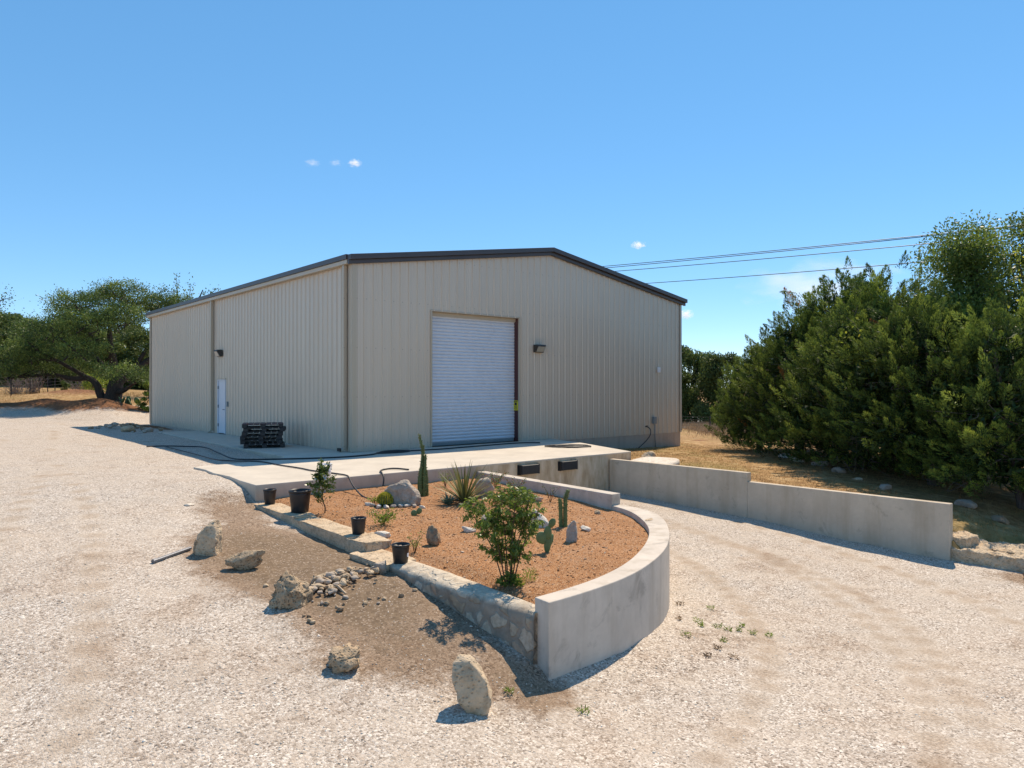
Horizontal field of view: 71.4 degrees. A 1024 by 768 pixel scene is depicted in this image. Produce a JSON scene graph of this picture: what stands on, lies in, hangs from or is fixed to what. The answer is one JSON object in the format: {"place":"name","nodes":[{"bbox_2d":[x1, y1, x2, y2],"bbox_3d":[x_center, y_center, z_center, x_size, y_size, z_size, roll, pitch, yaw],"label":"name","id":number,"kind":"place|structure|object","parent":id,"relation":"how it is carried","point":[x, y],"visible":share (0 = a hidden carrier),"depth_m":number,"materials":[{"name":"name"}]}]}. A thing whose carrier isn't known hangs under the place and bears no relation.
{"place":"outdoors","nodes":[
{"label":"outdoors","id":0,"kind":"place"},
{"bbox_2d":[0,386,148,403],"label":"grass","id":1,"kind":"structure","parent":0,"point":[130,395],"depth_m":53.94,"materials":[{"name":"plant"}]},
{"bbox_2d":[158,431,630,500],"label":"pavement","id":2,"kind":"structure","parent":0,"point":[255,479],"depth_m":18.37,"materials":[{"name":"concrete"}]},
{"bbox_2d":[244,441,284,448],"bbox_3d":[-7.740,1.901,22.291,1.200,0.122,1.020,0,0,-19],"label":"pallet","id":3,"kind":"object","parent":2,"relation":"on","point":[247,445],"visible":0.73,"depth_m":21.91,"materials":[{"name":"black plastic"}]},
{"bbox_2d":[240,438,282,443],"bbox_3d":[-7.818,1.777,22.290,1.200,0.122,1.020,0,0,-16],"label":"pallet","id":4,"kind":"object","parent":3,"relation":"on","point":[247,440],"visible":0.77,"depth_m":21.93,"materials":[{"name":"black plastic"}]},
{"bbox_2d":[240,434,281,439],"bbox_3d":[-7.827,1.653,22.270,1.200,0.122,1.020,0,0,-17],"label":"pallet","id":5,"kind":"object","parent":4,"relation":"on","point":[262,437],"visible":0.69,"depth_m":21.91,"materials":[{"name":"black plastic"}]},
{"bbox_2d":[242,431,282,435],"bbox_3d":[-7.791,1.529,22.275,1.200,0.122,1.020,0,0,-19],"label":"pallet","id":6,"kind":"object","parent":5,"relation":"on","point":[266,434],"visible":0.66,"depth_m":21.88,"materials":[{"name":"black plastic"}]},
{"bbox_2d":[243,426,285,431],"bbox_3d":[-7.725,1.405,22.306,1.200,0.122,1.020,0,0,-15],"label":"pallet","id":7,"kind":"object","parent":6,"relation":"on","point":[281,429],"visible":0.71,"depth_m":21.92,"materials":[{"name":"black plastic"}]},
{"bbox_2d":[242,422,282,427],"bbox_3d":[-7.789,1.281,22.304,1.200,0.122,1.020,0,0,-18],"label":"pallet","id":8,"kind":"object","parent":7,"relation":"on","point":[269,424],"visible":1,"depth_m":21.99,"materials":[{"name":"black plastic"}]},
{"bbox_2d":[164,446,367,497],"bbox_3d":[-6.715,2.095,17.745,11.980,0.381,0.628,0,0,44],"label":"hose","id":9,"kind":"object","parent":2,"relation":"on","point":[359,493],"visible":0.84,"depth_m":17.18,"materials":[{"name":"black rubber"}]},
{"bbox_2d":[146,442,539,459],"bbox_3d":[-4.956,1.936,20.700,12.399,0.042,4.689,0,0,-7],"label":"hose","id":10,"kind":"object","parent":2,"relation":"on","point":[391,451],"visible":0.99,"depth_m":20.34,"materials":[{"name":"black rubber"}]},
{"bbox_2d":[379,468,408,486],"bbox_3d":[-2.759,2.036,15.667,0.542,0.296,0.966,0,0,26],"label":"hose","id":11,"kind":"object","parent":2,"relation":"on","point":[380,471],"visible":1,"depth_m":15.95,"materials":[{"name":"black rubber"}]},
{"bbox_2d":[517,463,539,474],"bbox_3d":[0.437,2.161,18.043,0.710,0.250,0.150,0,0,-41],"label":"dock bumper","id":12,"kind":"object","parent":2,"relation":"attached to","point":[528,469],"visible":1,"depth_m":17.92,"materials":[{"name":"black rubber"}]},
{"bbox_2d":[558,460,577,470],"bbox_3d":[1.498,2.164,18.965,0.700,0.250,0.150,0,0,-41],"label":"dock bumper","id":13,"kind":"object","parent":2,"relation":"attached to","point":[567,465],"visible":1,"depth_m":18.84,"materials":[{"name":"black rubber"}]},
{"bbox_2d":[545,444,590,447],"bbox_3d":[1.739,1.929,22.255,1.456,0.066,0.853,0,0,-3],"label":"hose","id":14,"kind":"object","parent":2,"relation":"on","point":[569,445],"visible":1,"depth_m":22.05,"materials":[{"name":"black rubber"}]},
{"bbox_2d":[275,478,648,603],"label":"ground","id":15,"kind":"structure","parent":0,"point":[473,569],"depth_m":10.76,"materials":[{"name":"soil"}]},
{"bbox_2d":[306,458,336,512],"bbox_3d":[-3.338,1.809,12.552,0.503,1.033,0.462,0,0,25],"label":"citrus tree","id":16,"kind":"object","parent":15,"relation":"on","point":[323,470],"visible":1,"depth_m":12.52,"materials":[{"name":"green plant"}]},
{"bbox_2d":[374,531,390,537],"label":"rock","id":17,"kind":"object","parent":15,"relation":"on","point":[384,534],"visible":0.69,"depth_m":10.82,"materials":[{"name":"white stone"}]},
{"bbox_2d":[376,491,392,505],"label":"barrel cactus","id":18,"kind":"object","parent":15,"relation":"on","point":[385,498],"visible":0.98,"depth_m":13.11,"materials":[{"name":"plant"}]},
{"bbox_2d":[366,508,402,525],"bbox_3d":[-2.060,2.151,11.518,0.622,0.334,0.636,0,0,0],"label":"shrub","id":19,"kind":"object","parent":15,"relation":"on","point":[386,516],"visible":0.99,"depth_m":11.52,"materials":[{"name":"green plant"}]},
{"bbox_2d":[384,479,420,505],"bbox_3d":[-2.050,2.065,13.348,0.704,0.549,0.346,0,0,0],"label":"rock","id":20,"kind":"object","parent":15,"relation":"on","point":[404,491],"visible":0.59,"depth_m":13.23,"materials":[{"name":"grey stone"}]},
{"bbox_2d":[407,531,424,552],"bbox_3d":[-1.332,2.240,10.054,0.284,0.333,0.291,0,0,0],"label":"shrub","id":21,"kind":"object","parent":15,"relation":"on","point":[413,545],"visible":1,"depth_m":10.05,"materials":[{"name":"green plant"}]},
{"bbox_2d":[417,434,428,496],"bbox_3d":[-1.817,1.674,14.495,0.279,1.365,0.219,0,0,0],"label":"columnar cactus","id":22,"kind":"object","parent":15,"relation":"on","point":[423,485],"visible":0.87,"depth_m":14.48,"materials":[{"name":"plant"}]},
{"bbox_2d":[426,525,440,545],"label":"rock","id":23,"kind":"object","parent":15,"relation":"on","point":[433,538],"visible":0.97,"depth_m":10.34,"materials":[{"name":"grey stone"}]},
{"bbox_2d":[436,491,458,504],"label":"agave","id":24,"kind":"object","parent":15,"relation":"on","point":[449,500],"visible":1,"depth_m":13.37,"materials":[{"name":"plant"}]},
{"bbox_2d":[430,460,505,505],"bbox_3d":[-0.870,1.879,13.676,1.667,0.837,1.583,0,0,0],"label":"yucca","id":25,"kind":"object","parent":15,"relation":"on","point":[462,491],"visible":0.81,"depth_m":13.61,"materials":[{"name":"green plant"}]},
{"bbox_2d":[475,477,493,497],"bbox_3d":[-0.561,2.118,14.463,0.388,0.442,0.211,0,0,-10],"label":"rock","id":26,"kind":"object","parent":15,"relation":"on","point":[488,480],"visible":0.69,"depth_m":14.39,"materials":[{"name":"grey stone"}]},
{"bbox_2d":[483,470,508,486],"bbox_3d":[-0.351,2.091,15.552,0.586,0.400,0.575,0,0,42],"label":"flowering herb","id":27,"kind":"object","parent":15,"relation":"on","point":[498,480],"visible":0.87,"depth_m":15.54,"materials":[{"name":"plant"}]},
{"bbox_2d":[458,483,546,587],"bbox_3d":[-0.112,1.810,8.655,1.088,1.248,0.743,0,0,0],"label":"shrub","id":28,"kind":"object","parent":15,"relation":"on","point":[515,499],"visible":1,"depth_m":8.56,"materials":[{"name":"green plant"}]},
{"bbox_2d":[503,477,526,491],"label":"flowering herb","id":29,"kind":"object","parent":15,"relation":"on","point":[515,483],"visible":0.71,"depth_m":14.84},
{"bbox_2d":[522,567,538,582],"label":"shrub","id":30,"kind":"object","parent":15,"relation":"on","point":[530,574],"visible":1,"depth_m":8.69,"materials":[{"name":"green plant"}]},
{"bbox_2d":[530,509,548,527],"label":"rock","id":31,"kind":"object","parent":15,"relation":"on","point":[543,518],"visible":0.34,"depth_m":11.54,"materials":[{"name":"white stone"}]},
{"bbox_2d":[536,518,555,551],"bbox_3d":[0.471,2.135,9.993,0.284,0.507,0.105,0,0,-8],"label":"prickly pear","id":32,"kind":"object","parent":15,"relation":"on","point":[546,537],"visible":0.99,"depth_m":9.97,"materials":[{"name":"plant"}]},
{"bbox_2d":[557,488,569,526],"bbox_3d":[0.838,2.051,11.583,0.233,0.698,0.132,0,0,0],"label":"columnar cactus","id":33,"kind":"object","parent":15,"relation":"on","point":[562,515],"visible":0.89,"depth_m":11.56,"materials":[{"name":"plant"}]},
{"bbox_2d":[566,520,576,541],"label":"rock","id":34,"kind":"object","parent":15,"relation":"on","point":[571,533],"visible":0.95,"depth_m":10.61,"materials":[{"name":"grey stone"}]},
{"bbox_2d":[0,381,1023,767],"bbox_3d":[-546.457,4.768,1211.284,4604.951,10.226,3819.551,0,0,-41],"label":"ground","id":35,"kind":"structure","parent":0,"point":[958,651],"depth_m":7.94,"materials":[{"name":"gravel"}]},
{"bbox_2d":[0,287,15,345],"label":"edge tree","id":36,"kind":"object","parent":35,"relation":"on","point":[3,299],"visible":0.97,"depth_m":45.19,"materials":[{"name":"plant"}]},
{"bbox_2d":[0,378,28,394],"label":"bare bush","id":37,"kind":"object","parent":35,"relation":"on","point":[16,391],"visible":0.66,"depth_m":57.83,"materials":[{"name":"plant"}]},
{"bbox_2d":[0,314,37,384],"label":"woodland tree","id":38,"kind":"object","parent":35,"relation":"on","point":[3,336],"visible":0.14,"depth_m":78.71,"materials":[{"name":"green plant"}]},
{"bbox_2d":[13,370,49,393],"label":"bare bush","id":39,"kind":"object","parent":35,"relation":"on","point":[36,389],"visible":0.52,"depth_m":59.81,"materials":[{"name":"plant"}]},
{"bbox_2d":[0,375,78,394],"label":"wire fence","id":40,"kind":"object","parent":35,"relation":"on","point":[30,383],"visible":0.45,"depth_m":57.99,"materials":[{"name":"metal"}]},
{"bbox_2d":[0,331,79,386],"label":"woodland tree","id":41,"kind":"object","parent":35,"relation":"on","point":[50,382],"visible":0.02,"depth_m":76.23,"materials":[{"name":"green plant"}]},
{"bbox_2d":[60,380,70,389],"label":"grass shrub","id":42,"kind":"object","parent":35,"relation":"on","point":[65,385],"visible":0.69,"depth_m":59.82,"materials":[{"name":"green plant"}]},
{"bbox_2d":[37,324,102,385],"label":"woodland tree","id":43,"kind":"object","parent":35,"relation":"on","point":[45,378],"visible":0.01,"depth_m":81.97,"materials":[{"name":"green plant"}]},
{"bbox_2d":[79,370,108,391],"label":"grass shrub","id":44,"kind":"object","parent":35,"relation":"on","point":[87,385],"visible":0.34,"depth_m":57.59,"materials":[{"name":"green plant"}]},
{"bbox_2d":[0,276,191,401],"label":"live oak","id":45,"kind":"object","parent":35,"relation":"on","point":[54,338],"visible":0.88,"depth_m":44.04,"materials":[{"name":"green plant"}]},
{"bbox_2d":[52,328,140,388],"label":"woodland tree","id":46,"kind":"object","parent":35,"relation":"on","point":[124,353],"visible":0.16,"depth_m":79.33,"materials":[{"name":"green plant"}]},
{"bbox_2d":[100,324,145,368],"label":"woodland tree","id":47,"kind":"object","parent":35,"relation":"on","point":[113,334],"visible":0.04,"depth_m":86.61,"materials":[{"name":"green plant"}]},
{"bbox_2d":[103,327,149,389],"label":"woodland tree","id":48,"kind":"object","parent":35,"relation":"on","point":[132,337],"visible":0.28,"depth_m":81.95,"materials":[{"name":"green plant"}]},
{"bbox_2d":[120,425,135,431],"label":"heap stone","id":49,"kind":"object","parent":35,"relation":"on","point":[128,428],"visible":0.83,"depth_m":29.77,"materials":[{"name":"stone"}]},
{"bbox_2d":[118,396,139,404],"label":"prickly pear","id":50,"kind":"object","parent":35,"relation":"on","point":[127,400],"visible":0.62,"depth_m":43.91,"materials":[{"name":"plant"}]},
{"bbox_2d":[135,380,148,410],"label":"juniper bush","id":51,"kind":"object","parent":35,"relation":"on","point":[142,405],"visible":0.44,"depth_m":42.60,"materials":[{"name":"green plant"}]},
{"bbox_2d":[151,546,191,563],"bbox_3d":[-4.636,2.330,9.723,0.058,0.083,0.688,0,0,17],"label":"pipe","id":52,"kind":"object","parent":35,"relation":"on","point":[155,560],"visible":1,"depth_m":9.67,"materials":[{"name":"plastic"}]},
{"bbox_2d":[156,272,220,302],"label":"sparse tree","id":53,"kind":"object","parent":35,"relation":"on","point":[174,290],"visible":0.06,"depth_m":62.60,"materials":[{"name":"plant"}]},
{"bbox_2d":[192,519,222,555],"bbox_3d":[-4.262,2.229,9.934,0.395,0.670,0.239,0,0,0],"label":"boulder","id":54,"kind":"object","parent":35,"relation":"on","point":[208,541],"visible":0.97,"depth_m":9.84,"materials":[{"name":"stone"}]},
{"bbox_2d":[225,550,265,569],"bbox_3d":[-3.511,2.324,9.377,0.524,0.278,0.230,0,0,-11],"label":"boulder","id":55,"kind":"object","parent":35,"relation":"on","point":[247,560],"visible":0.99,"depth_m":9.32,"materials":[{"name":"stone"}]},
{"bbox_2d":[254,503,314,524],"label":"limestone block","id":56,"kind":"structure","parent":35,"relation":"on","point":[281,511],"depth_m":12.66,"materials":[{"name":"stone"}]},
{"bbox_2d":[263,488,276,504],"bbox_3d":[-4.561,2.125,13.420,0.244,0.288,0.244,0,0,2],"label":"plant pot","id":57,"kind":"object","parent":56,"relation":"on","point":[269,496],"visible":1,"depth_m":13.34,"materials":[{"name":"black plastic"}]},
{"bbox_2d":[288,488,310,513],"bbox_3d":[-3.741,2.067,12.569,0.392,0.398,0.392,0,0,-12],"label":"plant pot","id":58,"kind":"object","parent":56,"relation":"on","point":[299,500],"visible":1,"depth_m":12.43,"materials":[{"name":"black plastic"}]},
{"bbox_2d":[269,570,312,609],"bbox_3d":[-2.573,2.400,8.318,0.469,0.434,0.405,0,0,0],"label":"boulder","id":59,"kind":"object","parent":35,"relation":"on","point":[292,592],"visible":1,"depth_m":8.20,"materials":[{"name":"stone"}]},
{"bbox_2d":[292,516,365,549],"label":"limestone block","id":60,"kind":"structure","parent":35,"relation":"on","point":[332,532],"depth_m":11.35,"materials":[{"name":"stone"}]},
{"bbox_2d":[351,516,365,534],"bbox_3d":[-2.338,2.159,10.847,0.238,0.258,0.238,0,0,-1],"label":"plant pot","id":61,"kind":"object","parent":60,"relation":"on","point":[358,524],"visible":1,"depth_m":10.77,"materials":[{"name":"black plastic"}]},
{"bbox_2d":[327,642,359,673],"bbox_3d":[-1.648,2.696,6.985,0.315,0.237,0.290,0,0,-4],"label":"boulder","id":62,"kind":"object","parent":35,"relation":"on","point":[345,658],"visible":1,"depth_m":6.94,"materials":[{"name":"stone"}]},
{"bbox_2d":[345,532,391,552],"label":"limestone block","id":63,"kind":"structure","parent":35,"relation":"on","point":[368,542],"depth_m":10.40,"materials":[{"name":"stone"}]},
{"bbox_2d":[374,560,386,573],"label":"rock","id":64,"kind":"object","parent":35,"relation":"on","point":[381,566],"visible":0.78,"depth_m":9.32,"materials":[{"name":"grey stone"}]},
{"bbox_2d":[349,549,415,570],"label":"limestone block","id":65,"kind":"structure","parent":35,"relation":"on","point":[370,558],"depth_m":9.88,"materials":[{"name":"stone"}]},
{"bbox_2d":[145,247,687,452],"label":"warehouse","id":66,"kind":"structure","parent":35,"relation":"on","point":[361,352],"depth_m":24.53,"materials":[{"name":"metal"}]},
{"bbox_2d":[217,378,225,433],"bbox_3d":[-11.560,0.880,28.376,0.127,2.193,1.010,0,0,-41],"label":"side door","id":67,"kind":"structure","parent":66,"relation":"in","point":[221,383],"depth_m":28.43,"materials":[{"name":"metal"}]},
{"bbox_2d":[432,316,513,445],"bbox_3d":[-1.303,-0.112,23.506,3.620,4.150,0.065,0,0,-41],"label":"rollup door","id":68,"kind":"structure","parent":66,"relation":"in","point":[473,359],"depth_m":23.46,"materials":[{"name":"metal"}]},
{"bbox_2d":[533,344,545,352],"bbox_3d":[0.979,-1.240,24.957,0.420,0.270,0.222,0,0,-41],"label":"wall light","id":69,"kind":"object","parent":66,"relation":"attached to","point":[537,348],"visible":1,"depth_m":24.88,"materials":[{"name":"grey metal"}]},
{"bbox_2d":[389,559,537,663],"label":"stone wall","id":70,"kind":"structure","parent":35,"relation":"on","point":[510,620],"depth_m":8.04,"materials":[{"name":"stone"}]},
{"bbox_2d":[391,542,409,563],"bbox_3d":[-1.488,2.266,9.519,0.250,0.263,0.250,0,0,9],"label":"plant pot","id":71,"kind":"object","parent":70,"relation":"on","point":[400,551],"visible":1,"depth_m":9.43,"materials":[{"name":"black plastic"}]},
{"bbox_2d":[452,654,491,715],"bbox_3d":[-0.370,2.777,6.598,0.374,0.526,0.276,0,0,0],"label":"boulder","id":72,"kind":"object","parent":35,"relation":"on","point":[473,689],"visible":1,"depth_m":6.51,"materials":[{"name":"stone"}]},
{"bbox_2d":[477,471,619,509],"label":"retaining wall","id":73,"kind":"structure","parent":35,"relation":"on","point":[602,498],"depth_m":14.45,"materials":[{"name":"concrete"}]},
{"bbox_2d":[535,504,669,679],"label":"retaining wall","id":74,"kind":"structure","parent":35,"relation":"on","point":[622,608],"depth_m":8.13,"materials":[{"name":"concrete"}]},
{"bbox_2d":[641,451,655,456],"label":"rock","id":75,"kind":"object","parent":35,"relation":"on","point":[650,454],"visible":0.64,"depth_m":21.79,"materials":[{"name":"stone"}]},
{"bbox_2d":[633,457,679,464],"bbox_3d":[3.919,2.226,20.005,1.434,0.255,1.481,0,0,-41],"label":"rock ledge","id":76,"kind":"object","parent":35,"relation":"on","point":[666,460],"visible":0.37,"depth_m":19.83,"materials":[{"name":"white stone"}]},
{"bbox_2d":[682,344,705,422],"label":"woodland tree","id":77,"kind":"object","parent":35,"relation":"on","point":[689,399],"visible":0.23,"depth_m":64.91,"materials":[{"name":"green plant"}]},
{"bbox_2d":[682,345,733,421],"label":"woodland tree","id":78,"kind":"object","parent":35,"relation":"on","point":[692,361],"visible":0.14,"depth_m":67.58,"materials":[{"name":"green plant"}]},
{"bbox_2d":[690,351,745,423],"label":"woodland tree","id":79,"kind":"object","parent":35,"relation":"on","point":[712,364],"visible":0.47,"depth_m":63.30,"materials":[{"name":"green plant"}]},
{"bbox_2d":[682,420,754,439],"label":"grass","id":80,"kind":"structure","parent":35,"relation":"on","point":[698,428],"depth_m":46.80,"materials":[{"name":"plant"}]},
{"bbox_2d":[704,329,813,450],"bbox_3d":[9.500,0.419,27.014,4.669,5.175,4.555,0,0,32],"label":"juniper tree","id":81,"kind":"object","parent":35,"relation":"on","point":[720,412],"visible":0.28,"depth_m":26.89,"materials":[{"name":"green plant"}]},
{"bbox_2d":[610,459,952,559],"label":"retaining wall","id":82,"kind":"structure","parent":35,"relation":"on","point":[917,527],"depth_m":15.75,"materials":[{"name":"concrete"}]},
{"bbox_2d":[712,295,854,454],"bbox_3d":[10.555,-0.272,25.385,6.280,5.909,6.476,0,0,-14],"label":"juniper tree","id":83,"kind":"object","parent":35,"relation":"on","point":[761,364],"visible":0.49,"depth_m":24.77,"materials":[{"name":"green plant"}]},
{"bbox_2d":[742,256,907,454],"bbox_3d":[11.940,-0.989,26.228,7.412,7.628,6.726,0,0,24],"label":"juniper tree","id":84,"kind":"object","parent":35,"relation":"on","point":[846,293],"visible":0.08,"depth_m":25.49,"materials":[{"name":"green plant"}]},
{"bbox_2d":[831,467,846,472],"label":"field stone","id":85,"kind":"object","parent":35,"relation":"on","point":[838,469],"visible":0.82,"depth_m":20.36,"materials":[{"name":"grey stone"}]},
{"bbox_2d":[743,278,964,474],"bbox_3d":[10.888,-0.062,22.165,6.507,6.530,6.670,0,0,-10],"label":"juniper tree","id":86,"kind":"object","parent":35,"relation":"on","point":[806,350],"visible":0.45,"depth_m":21.32,"materials":[{"name":"green plant"}]},
{"bbox_2d":[760,250,989,465],"bbox_3d":[11.727,-0.714,23.052,7.373,7.135,7.602,0,0,0],"label":"juniper tree","id":87,"kind":"object","parent":35,"relation":"on","point":[876,290],"visible":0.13,"depth_m":22.64,"materials":[{"name":"green plant"}]},
{"bbox_2d":[835,311,926,469],"bbox_3d":[10.928,0.185,20.471,3.681,4.800,1.780,0,0,0],"label":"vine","id":88,"kind":"object","parent":35,"relation":"on","point":[841,332],"visible":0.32,"depth_m":20.25,"materials":[{"name":"green plant"}]},
{"bbox_2d":[879,484,891,489],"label":"field stone","id":89,"kind":"object","parent":35,"relation":"on","point":[885,486],"visible":0.86,"depth_m":17.88,"materials":[{"name":"grey stone"}]},
{"bbox_2d":[801,276,1023,485],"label":"juniper tree","id":90,"kind":"object","parent":35,"relation":"on","point":[932,326],"visible":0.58,"depth_m":18.86,"materials":[{"name":"green plant"}]},
{"bbox_2d":[821,260,1023,487],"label":"juniper tree","id":91,"kind":"object","parent":35,"relation":"on","point":[897,469],"visible":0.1,"depth_m":20.12,"materials":[{"name":"green plant"}]},
{"bbox_2d":[871,282,1023,509],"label":"juniper tree","id":92,"kind":"object","parent":35,"relation":"on","point":[1012,341],"visible":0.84,"depth_m":16.91,"materials":[{"name":"green plant"}]},
{"bbox_2d":[901,209,1023,482],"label":"elm tree","id":93,"kind":"object","parent":35,"relation":"on","point":[971,256],"visible":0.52,"depth_m":20.31,"materials":[{"name":"green plant"}]},
{"bbox_2d":[953,531,978,547],"bbox_3d":[8.724,3.180,13.965,0.827,0.593,0.730,0,0,-41],"label":"rock","id":94,"kind":"object","parent":35,"relation":"on","point":[964,539],"visible":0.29,"depth_m":13.65,"materials":[{"name":"stone"}]},
{"bbox_2d":[954,499,977,508],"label":"field stone","id":95,"kind":"object","parent":35,"relation":"on","point":[968,503],"visible":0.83,"depth_m":16.35,"materials":[{"name":"grey stone"}]},
{"bbox_2d":[917,271,1017,322],"bbox_3d":[16.508,-0.813,25.043,7.646,7.804,7.883,0,0,38],"label":"juniper tree","id":96,"kind":"object","parent":35,"relation":"on","point":[968,293],"depth_m":25.36,"materials":[{"name":"green plant"}]},
{"bbox_2d":[951,539,1023,572],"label":"rock ledge","id":97,"kind":"object","parent":35,"relation":"on","point":[1004,555],"visible":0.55,"depth_m":13.23,"materials":[{"name":"stone"}]},
{"bbox_2d":[991,515,1008,524],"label":"field stone","id":98,"kind":"object","parent":35,"relation":"on","point":[1001,519],"visible":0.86,"depth_m":15.41,"materials":[{"name":"grey stone"}]},
{"bbox_2d":[979,392,1023,486],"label":"juniper tree","id":99,"kind":"object","parent":35,"relation":"on","point":[994,468],"visible":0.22,"depth_m":16.83,"materials":[{"name":"green plant"}]},
{"bbox_2d":[989,208,1023,331],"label":"elm tree","id":100,"kind":"object","parent":35,"relation":"on","point":[1013,222],"visible":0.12,"depth_m":20.83,"materials":[{"name":"green plant"}]},
{"bbox_2d":[1002,229,1023,332],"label":"elm tree","id":101,"kind":"object","parent":35,"relation":"on","point":[1022,232],"visible":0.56,"depth_m":18.03,"materials":[{"name":"green plant"}]},
{"bbox_2d":[0,0,1023,386],"label":"sky","id":102,"kind":"structure","parent":0,"point":[227,144],"materials":[{"name":"blue"}]},
{"bbox_2d":[607,227,1013,267],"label":"power line","id":103,"kind":"object","parent":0,"point":[789,250],"visible":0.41,"depth_m":41.37,"materials":[{"name":"metal"}]},
{"bbox_2d":[603,225,1019,266],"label":"power line","id":104,"kind":"object","parent":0,"point":[794,248],"visible":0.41,"depth_m":41.20,"materials":[{"name":"metal"}]},
{"bbox_2d":[621,235,1013,270],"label":"power line","id":105,"kind":"object","parent":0,"point":[791,256],"visible":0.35,"depth_m":41.42,"materials":[{"name":"metal"}]},
{"bbox_2d":[618,442,1023,542],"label":"grass","id":106,"kind":"structure","parent":0,"point":[705,458],"depth_m":19.99,"materials":[{"name":"plant"}]},
{"bbox_2d":[647,255,1001,283],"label":"power line","id":107,"kind":"object","parent":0,"point":[782,273],"visible":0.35,"depth_m":42.54,"materials":[{"name":"metal"}]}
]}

